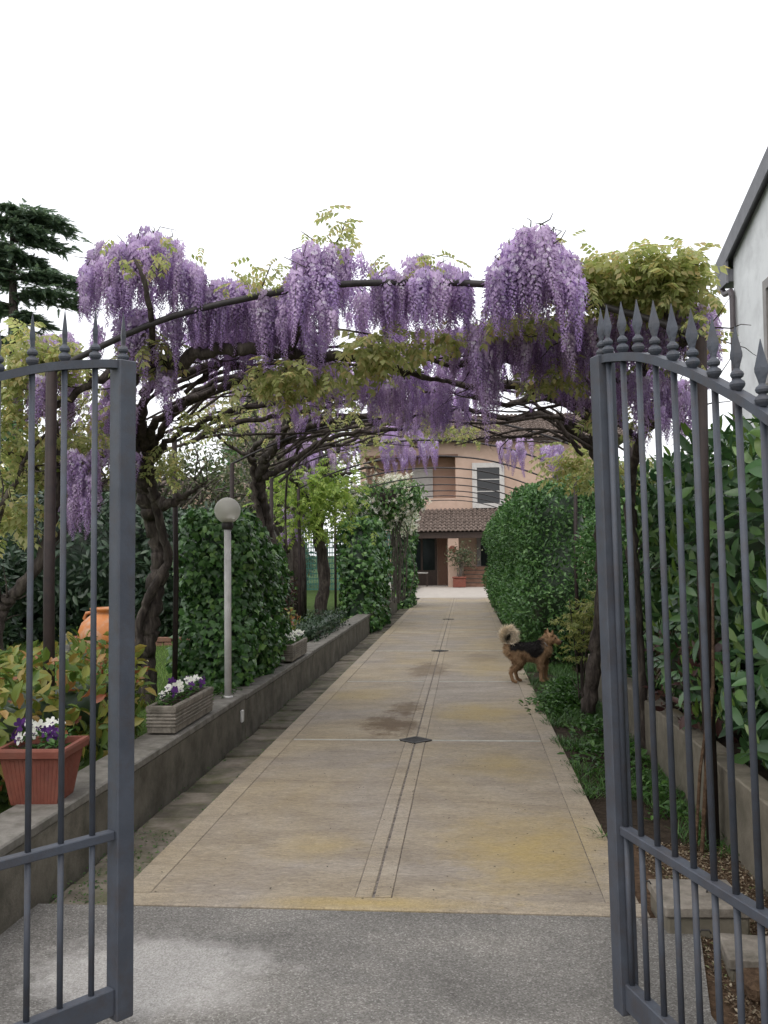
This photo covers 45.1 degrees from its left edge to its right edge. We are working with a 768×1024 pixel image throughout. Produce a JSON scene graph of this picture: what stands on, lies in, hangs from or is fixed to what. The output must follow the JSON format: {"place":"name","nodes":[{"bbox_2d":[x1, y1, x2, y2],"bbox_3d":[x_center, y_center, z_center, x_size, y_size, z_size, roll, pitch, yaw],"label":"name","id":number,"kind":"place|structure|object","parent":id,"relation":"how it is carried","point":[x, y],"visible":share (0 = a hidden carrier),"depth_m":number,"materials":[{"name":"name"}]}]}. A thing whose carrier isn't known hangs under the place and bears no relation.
{"place":"outdoors","nodes":[
{"label":"outdoors","id":0,"kind":"place"},
{"bbox_2d":[0,582,417,813],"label":"lawn","id":1,"kind":"structure","parent":0,"point":[311,596],"depth_m":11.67,"materials":[{"name":"plant"}]},
{"bbox_2d":[0,538,26,650],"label":"evergreen shrub","id":2,"kind":"object","parent":1,"relation":"on","point":[12,560],"visible":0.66,"depth_m":13.32,"materials":[{"name":"green plant"}]},
{"bbox_2d":[0,399,40,501],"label":"garden tree","id":3,"kind":"object","parent":1,"relation":"on","point":[5,437],"visible":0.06,"depth_m":20.16,"materials":[{"name":"green plant"}]},
{"bbox_2d":[0,198,103,497],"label":"cedar tree","id":4,"kind":"object","parent":1,"relation":"on","point":[32,227],"visible":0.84,"depth_m":28.20,"materials":[{"name":"green plant"}]},
{"bbox_2d":[65,636,70,673],"bbox_3d":[-3.763,1.687,10.913,0.120,0.492,0.122,-1,-3,5],"label":"wooden post","id":5,"kind":"object","parent":1,"relation":"on","point":[68,647],"visible":0.11,"depth_m":10.88,"materials":[{"name":"grey wood"}]},
{"bbox_2d":[0,628,156,804],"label":"spring shrub","id":6,"kind":"object","parent":1,"relation":"on","point":[45,704],"visible":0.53,"depth_m":5.88,"materials":[{"name":"green plant"}]},
{"bbox_2d":[0,403,180,523],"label":"olive tree","id":7,"kind":"object","parent":1,"relation":"on","point":[105,484],"visible":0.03,"depth_m":20.76,"materials":[{"name":"green plant"}]},
{"bbox_2d":[77,607,108,667],"bbox_3d":[-3.390,1.525,11.289,0.670,0.720,0.666,-1,-3,5],"label":"oil jar","id":8,"kind":"object","parent":1,"relation":"on","point":[102,620],"visible":0.3,"depth_m":11.04,"materials":[{"name":"orange ceramic"}]},
{"bbox_2d":[0,488,199,643],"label":"evergreen shrub","id":9,"kind":"object","parent":1,"relation":"on","point":[78,580],"visible":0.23,"depth_m":14.35,"materials":[{"name":"green plant"}]},
{"bbox_2d":[76,637,200,645],"bbox_3d":[-3.178,1.920,13.665,3.536,0.140,0.137,-1,-3,5],"label":"brick edging","id":10,"kind":"object","parent":1,"relation":"on","point":[166,641],"visible":0.06,"depth_m":13.62,"materials":[{"name":"brown brick"}]},
{"bbox_2d":[98,428,253,525],"bbox_3d":[-5.322,0.120,21.554,5.543,4.761,4.984,1,-3,-24],"label":"blossom tree","id":11,"kind":"object","parent":1,"relation":"on","point":[187,486],"visible":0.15,"depth_m":21.47,"materials":[{"name":"grey plant"}]},
{"bbox_2d":[0,300,356,672],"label":"wisteria vine","id":12,"kind":"object","parent":1,"relation":"on","point":[79,455],"visible":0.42,"depth_m":6.63,"materials":[{"name":"green plant"}]},
{"bbox_2d":[171,500,276,600],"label":"evergreen shrub","id":13,"kind":"object","parent":1,"relation":"on","point":[213,506],"visible":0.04,"depth_m":17.95,"materials":[{"name":"green plant"}]},
{"bbox_2d":[164,508,294,692],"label":"ivy block","id":14,"kind":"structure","parent":1,"relation":"on","point":[259,637],"depth_m":8.90,"materials":[{"name":"green plant"}]},
{"bbox_2d":[211,384,256,509],"bbox_3d":[-5.630,-1.303,38.690,4.484,9.204,4.383,-1,-3,5],"label":"conifer tree","id":15,"kind":"object","parent":1,"relation":"on","point":[234,438],"visible":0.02,"depth_m":38.48,"materials":[{"name":"green plant"}]},
{"bbox_2d":[12,205,469,704],"bbox_3d":[-1.073,-0.077,7.109,3.616,3.556,4.408,-1,-3,5],"label":"wisteria vine","id":16,"kind":"object","parent":1,"relation":"on","point":[122,272],"visible":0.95,"depth_m":5.97,"materials":[{"name":"purple plant"}]},
{"bbox_2d":[149,370,387,616],"bbox_3d":[-2.032,-0.552,19.501,4.196,5.830,4.555,-3,-4,43],"label":"blossom tree","id":17,"kind":"object","parent":1,"relation":"on","point":[278,531],"visible":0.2,"depth_m":19.22,"materials":[{"name":"grey plant"}]},
{"bbox_2d":[186,398,359,548],"bbox_3d":[-3.766,-0.788,31.736,5.367,7.434,5.711,1,-3,-36],"label":"garden tree","id":18,"kind":"object","parent":1,"relation":"on","point":[228,489],"visible":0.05,"depth_m":31.30,"materials":[{"name":"green plant"}]},
{"bbox_2d":[260,561,297,604],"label":"lawn bush","id":19,"kind":"object","parent":1,"relation":"on","point":[296,588],"visible":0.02,"depth_m":19.23,"materials":[{"name":"green plant"}]},
{"bbox_2d":[280,578,297,620],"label":"shrub","id":20,"kind":"object","parent":1,"relation":"on","point":[288,599],"visible":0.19,"depth_m":15.47,"materials":[{"name":"green plant"}]},
{"bbox_2d":[282,607,300,637],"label":"shrub","id":21,"kind":"object","parent":1,"relation":"on","point":[291,617],"visible":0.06,"depth_m":12.39,"materials":[{"name":"green plant"}]},
{"bbox_2d":[201,398,382,550],"bbox_3d":[-2.259,-0.719,20.741,4.186,6.286,4.108,2,-3,-42],"label":"pale tree","id":22,"kind":"object","parent":1,"relation":"on","point":[237,473],"visible":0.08,"depth_m":20.75,"materials":[{"name":"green plant"}]},
{"bbox_2d":[293,537,306,618],"bbox_3d":[-1.819,1.421,19.494,0.380,1.766,0.380,-1,-3,5],"label":"trunk","id":23,"kind":"object","parent":1,"relation":"on","point":[303,581],"visible":0.47,"depth_m":19.36,"materials":[{"name":"brown wood"}]},
{"bbox_2d":[291,606,350,641],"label":"shrub","id":24,"kind":"object","parent":1,"relation":"on","point":[314,626],"visible":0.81,"depth_m":14.23,"materials":[{"name":"green plant"}]},
{"bbox_2d":[278,528,393,589],"bbox_3d":[-2.709,1.792,34.129,6.598,2.350,0.060,-1,-3,5],"label":"fence","id":25,"kind":"object","parent":1,"relation":"on","point":[313,568],"visible":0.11,"depth_m":34.09,"materials":[{"name":"green metal"}]},
{"bbox_2d":[0,904,716,1023],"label":"asphalt apron","id":26,"kind":"object","parent":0,"point":[197,965],"visible":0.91,"depth_m":3.59,"materials":[{"name":"grey asphalt"}]},
{"bbox_2d":[0,310,135,1023],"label":"gate leaf","id":27,"kind":"object","parent":26,"relation":"on","point":[113,1000],"visible":1,"depth_m":3.10,"materials":[{"name":"paint"}]},
{"bbox_2d":[590,299,767,1023],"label":"gate leaf","id":28,"kind":"object","parent":26,"relation":"on","point":[635,1001],"visible":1,"depth_m":2.83,"materials":[{"name":"paint"}]},
{"bbox_2d":[0,0,767,555],"label":"sky","id":29,"kind":"structure","parent":0,"point":[224,125],"materials":[{"name":"white"}]},
{"bbox_2d":[134,597,649,917],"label":"driveway","id":30,"kind":"structure","parent":0,"point":[266,837],"depth_m":5.83,"materials":[{"name":"concrete"}]},
{"bbox_2d":[154,671,604,895],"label":"drive specks","id":31,"kind":"object","parent":30,"relation":"on","point":[446,799],"visible":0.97,"depth_m":5.73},
{"bbox_2d":[399,736,431,743],"bbox_3d":[0.271,1.955,7.909,0.214,0.020,0.214,2,-3,-40],"label":"drain grate","id":32,"kind":"object","parent":30,"relation":"on","point":[415,739],"visible":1,"depth_m":7.89,"materials":[{"name":"metal"}]},
{"bbox_2d":[497,624,562,682],"bbox_3d":[1.784,1.724,11.380,0.814,0.756,0.325,-1,-3,1],"label":"dog","id":33,"kind":"object","parent":30,"relation":"on","point":[538,652],"visible":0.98,"depth_m":11.30},
{"bbox_2d":[306,556,587,667],"bbox_3d":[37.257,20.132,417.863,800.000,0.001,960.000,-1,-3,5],"label":"ground","id":34,"kind":"structure","parent":0,"point":[416,598],"depth_m":61.85,"materials":[{"name":"soil"}]},
{"bbox_2d":[105,476,218,508],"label":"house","id":35,"kind":"structure","parent":34,"relation":"on","point":[163,481],"depth_m":47.88,"materials":[{"name":"white paint"}]},
{"bbox_2d":[0,597,396,934],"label":"garden wall","id":36,"kind":"structure","parent":34,"relation":"on","point":[168,767],"depth_m":6.07,"materials":[{"name":"concrete"}]},
{"bbox_2d":[0,736,89,804],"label":"flower pot","id":37,"kind":"object","parent":36,"relation":"on","point":[44,775],"visible":0.73,"depth_m":4.61,"materials":[{"name":"red ceramic"}]},
{"bbox_2d":[9,716,79,748],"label":"pansies","id":38,"kind":"object","parent":37,"relation":"in","point":[49,732],"visible":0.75,"depth_m":4.71,"materials":[{"name":"white plant"}]},
{"bbox_2d":[146,687,213,732],"bbox_3d":[-1.503,1.467,6.883,0.216,0.200,0.966,-1,-3,5],"label":"stone trough","id":39,"kind":"object","parent":36,"relation":"on","point":[179,715],"visible":0.88,"depth_m":6.54,"materials":[{"name":"stone"}]},
{"bbox_2d":[156,674,207,705],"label":"pansies","id":40,"kind":"object","parent":39,"relation":"on","point":[176,689],"visible":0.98,"depth_m":6.81,"materials":[{"name":"white plant"}]},
{"bbox_2d":[197,681,241,699],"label":"wall weeds","id":41,"kind":"object","parent":36,"relation":"on","point":[219,687],"depth_m":8.25,"materials":[{"name":"green plant"}]},
{"bbox_2d":[214,498,240,697],"bbox_3d":[-1.373,0.749,8.129,0.230,1.755,0.230,-1,-3,5],"label":"globe lamp","id":42,"kind":"object","parent":36,"relation":"on","point":[227,511],"visible":1,"depth_m":8.10,"materials":[{"name":"grey metal"}]},
{"bbox_2d":[277,638,306,661],"bbox_3d":[-1.110,1.654,11.130,0.216,0.200,0.966,-1,-3,5],"label":"stone trough","id":43,"kind":"object","parent":36,"relation":"on","point":[295,650],"visible":0.66,"depth_m":10.83,"materials":[{"name":"stone"}]},
{"bbox_2d":[285,629,304,644],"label":"pansies","id":44,"kind":"object","parent":43,"relation":"on","point":[298,633],"visible":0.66,"depth_m":11.16,"materials":[{"name":"white plant"}]},
{"bbox_2d":[335,515,394,632],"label":"ivy pillar","id":45,"kind":"structure","parent":36,"relation":"on","point":[363,564],"depth_m":19.22,"materials":[{"name":"green plant"}]},
{"bbox_2d":[306,549,315,583],"bbox_3d":[-19.815,2.463,39.818,34.269,3.133,4.858,-1,-3,5],"label":"treeline","id":46,"kind":"object","parent":34,"relation":"on","point":[309,564],"depth_m":38.83,"materials":[{"name":"green plant"}]},
{"bbox_2d":[390,528,419,609],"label":"ivy pillar","id":47,"kind":"structure","parent":34,"relation":"on","point":[407,603],"depth_m":27.23,"materials":[{"name":"green plant"}]},
{"bbox_2d":[481,473,594,665],"bbox_3d":[3.209,1.143,21.609,1.714,3.007,17.716,-1,-3,5],"label":"hedge","id":48,"kind":"object","parent":34,"relation":"on","point":[528,575],"visible":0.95,"depth_m":13.38,"materials":[{"name":"green plant"}]},
{"bbox_2d":[557,455,670,564],"bbox_3d":[8.682,0.309,33.432,5.802,5.614,5.365,-1,-3,5],"label":"hedge tree","id":49,"kind":"object","parent":34,"relation":"on","point":[621,486],"depth_m":32.81,"materials":[{"name":"green plant"}]},
{"bbox_2d":[588,654,767,896],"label":"garden wall","id":50,"kind":"structure","parent":34,"relation":"on","point":[744,816],"depth_m":5.16,"materials":[{"name":"concrete"}]},
{"bbox_2d":[633,842,767,1023],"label":"leaf litter bed","id":51,"kind":"object","parent":34,"relation":"on","point":[728,1017],"visible":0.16,"depth_m":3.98,"materials":[{"name":"brown plant"}]},
{"bbox_2d":[646,879,750,938],"bbox_3d":[1.346,1.722,4.032,0.405,0.155,0.340,-1,-3,3],"label":"inspection cover","id":52,"kind":"object","parent":51,"relation":"on","point":[726,917],"visible":0.48,"depth_m":3.88,"materials":[{"name":"concrete"}]},
{"bbox_2d":[695,583,714,855],"bbox_3d":[1.737,1.113,4.999,0.161,1.451,0.048,0,-3,-13],"label":"bamboo cane","id":53,"kind":"object","parent":51,"relation":"on","point":[704,807],"visible":0.67,"depth_m":4.99,"materials":[{"name":"brown plant"}]},
{"bbox_2d":[700,929,767,982],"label":"inspection cover","id":54,"kind":"object","parent":51,"relation":"on","point":[749,949],"visible":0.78,"depth_m":3.54,"materials":[{"name":"concrete"}]},
{"bbox_2d":[743,967,767,1003],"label":"tufa block","id":55,"kind":"object","parent":51,"relation":"on","point":[751,985],"depth_m":3.34,"materials":[{"name":"brown stone"}]},
{"bbox_2d":[715,146,767,427],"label":"house","id":56,"kind":"structure","parent":34,"relation":"on","point":[743,256],"depth_m":16.26,"materials":[{"name":"grey paint"}]},
{"bbox_2d":[762,277,767,385],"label":"window","id":57,"kind":"structure","parent":56,"relation":"in","point":[765,283],"depth_m":15.33,"materials":[{"name":"grey paint"}]},
{"bbox_2d":[413,585,487,597],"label":"forecourt","id":58,"kind":"structure","parent":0,"point":[435,591],"depth_m":37.75,"materials":[{"name":"beige concrete"}]},
{"bbox_2d":[414,572,427,586],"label":"bench","id":59,"kind":"object","parent":58,"relation":"on","point":[426,573],"visible":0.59,"depth_m":44.66,"materials":[{"name":"white paint"}]},
{"bbox_2d":[452,576,466,587],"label":"flower pot","id":60,"kind":"object","parent":58,"relation":"on","point":[459,582],"visible":1,"depth_m":42.71,"materials":[{"name":"red ceramic"}]},
{"bbox_2d":[444,540,482,576],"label":"potted shrub","id":61,"kind":"object","parent":60,"relation":"in","point":[463,558],"visible":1,"depth_m":42.95,"materials":[{"name":"green plant"}]},
{"bbox_2d":[464,566,487,586],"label":"brick steps","id":62,"kind":"structure","parent":58,"relation":"on","point":[474,576],"depth_m":44.05,"materials":[{"name":"brick"}]},
{"bbox_2d":[349,413,622,586],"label":"house","id":63,"kind":"structure","parent":0,"point":[443,524],"depth_m":46.21,"materials":[{"name":"beige paint"}]},
{"bbox_2d":[412,469,432,497],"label":"window","id":64,"kind":"structure","parent":63,"relation":"in","point":[417,472],"depth_m":48.04,"materials":[{"name":"white paint"}]},
{"bbox_2d":[414,538,436,584],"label":"door","id":65,"kind":"structure","parent":63,"relation":"in","point":[426,555],"depth_m":46.28,"materials":[{"name":"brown wood"}]},
{"bbox_2d":[472,462,504,507],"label":"window","id":66,"kind":"structure","parent":63,"relation":"in","point":[496,468],"depth_m":46.17,"materials":[{"name":"white paint"}]},
{"bbox_2d":[493,606,706,844],"bbox_3d":[2.855,2.470,19.384,0.800,0.064,28.700,-1,-3,5],"label":"soil bed","id":67,"kind":"object","parent":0,"point":[598,807],"visible":0.07,"depth_m":6.16,"materials":[{"name":"brown soil"}]},
{"bbox_2d":[43,279,719,849],"bbox_3d":[0.846,0.726,16.370,4.307,3.306,22.262,-1,-3,5],"label":"pergola","id":68,"kind":"object","parent":67,"relation":"on","point":[51,499],"visible":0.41,"depth_m":5.88,"materials":[{"name":"metal"}]},
{"bbox_2d":[182,323,477,616],"bbox_3d":[-0.538,-0.037,11.812,3.035,3.542,10.472,0,-3,-5],"label":"wisteria vine","id":69,"kind":"object","parent":68,"relation":"attached to","point":[322,495],"visible":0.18,"depth_m":15.15,"materials":[{"name":"green plant"}]},
{"bbox_2d":[168,278,499,617],"bbox_3d":[-0.417,-0.238,10.404,3.478,3.106,8.135,-1,-3,5],"label":"wisteria vine","id":70,"kind":"object","parent":68,"relation":"attached to","point":[261,473],"visible":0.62,"depth_m":10.77,"materials":[{"name":"purple plant"}]},
{"bbox_2d":[341,471,431,602],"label":"jasmine arch","id":71,"kind":"structure","parent":68,"relation":"attached to","point":[398,513],"depth_m":21.78,"materials":[{"name":"green plant"}]},
{"bbox_2d":[512,674,601,718],"bbox_3d":[1.984,1.935,10.099,1.195,0.250,2.445,-1,-3,5],"label":"weed patch","id":72,"kind":"object","parent":67,"relation":"on","point":[562,687],"visible":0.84,"depth_m":9.59,"materials":[{"name":"green plant"}]},
{"bbox_2d":[367,213,755,715],"bbox_3d":[1.356,0.073,7.500,2.701,3.737,5.833,-1,-3,5],"label":"wisteria vine","id":73,"kind":"object","parent":67,"relation":"on","point":[531,270],"visible":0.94,"depth_m":5.50,"materials":[{"name":"purple plant"}]},
{"bbox_2d":[521,671,606,838],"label":"edge grass","id":74,"kind":"structure","parent":67,"relation":"on","point":[594,792],"depth_m":7.66,"materials":[{"name":"green plant"}]},
{"bbox_2d":[438,292,729,748],"bbox_3d":[1.643,0.306,8.457,2.157,3.480,6.141,-1,-3,5],"label":"wisteria vine","id":75,"kind":"object","parent":67,"relation":"on","point":[684,398],"visible":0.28,"depth_m":6.57,"materials":[{"name":"purple plant"}]},
{"bbox_2d":[550,588,630,709],"bbox_3d":[2.224,1.405,9.526,1.047,1.246,0.850,-1,-3,5],"label":"maple sapling","id":76,"kind":"object","parent":67,"relation":"on","point":[581,623],"visible":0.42,"depth_m":9.49,"materials":[{"name":"green plant"}]},
{"bbox_2d":[557,713,701,833],"bbox_3d":[1.739,1.825,6.996,0.806,0.192,3.553,-1,-3,5],"label":"weed patch","id":77,"kind":"object","parent":67,"relation":"on","point":[594,725],"visible":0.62,"depth_m":7.04,"materials":[{"name":"green plant"}]},
{"bbox_2d":[523,661,730,857],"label":"ground cover plants","id":78,"kind":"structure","parent":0,"point":[563,669],"depth_m":6.83,"materials":[{"name":"green plant"}]},
{"bbox_2d":[575,597,767,780],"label":"raised bed","id":79,"kind":"object","parent":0,"point":[762,771],"depth_m":5.86,"materials":[{"name":"soil"}]},
{"bbox_2d":[571,492,691,674],"bbox_3d":[3.226,0.873,10.610,1.834,2.357,3.595,-1,-3,5],"label":"bay shrub","id":80,"kind":"object","parent":79,"relation":"on","point":[590,553],"visible":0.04,"depth_m":11.71,"materials":[{"name":"green plant"}]},
{"bbox_2d":[642,629,739,742],"bbox_3d":[2.175,1.195,6.666,0.524,0.728,1.725,-1,-3,5],"label":"photinia bush","id":81,"kind":"object","parent":79,"relation":"on","point":[677,712],"visible":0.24,"depth_m":6.26,"materials":[{"name":"green plant"}]},
{"bbox_2d":[620,412,767,769],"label":"laurel hedge","id":82,"kind":"object","parent":79,"relation":"on","point":[755,528],"visible":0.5,"depth_m":5.91,"materials":[{"name":"green plant"}]},
{"label":"gutter bed","id":83,"kind":"structure","parent":0,"visible":0},
{"bbox_2d":[50,599,418,904],"bbox_3d":[-0.148,2.497,18.680,0.312,0.089,28.918,-1,-3,5],"label":"paving strip","id":84,"kind":"object","parent":83,"relation":"on","point":[179,815],"visible":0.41,"depth_m":6.60,"materials":[{"name":"grey concrete"}]},
{"bbox_2d":[49,666,349,904],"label":"moss weeds","id":85,"kind":"object","parent":84,"relation":"on","point":[153,834],"visible":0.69,"depth_m":5.08,"materials":[{"name":"green plant"}]}
]}

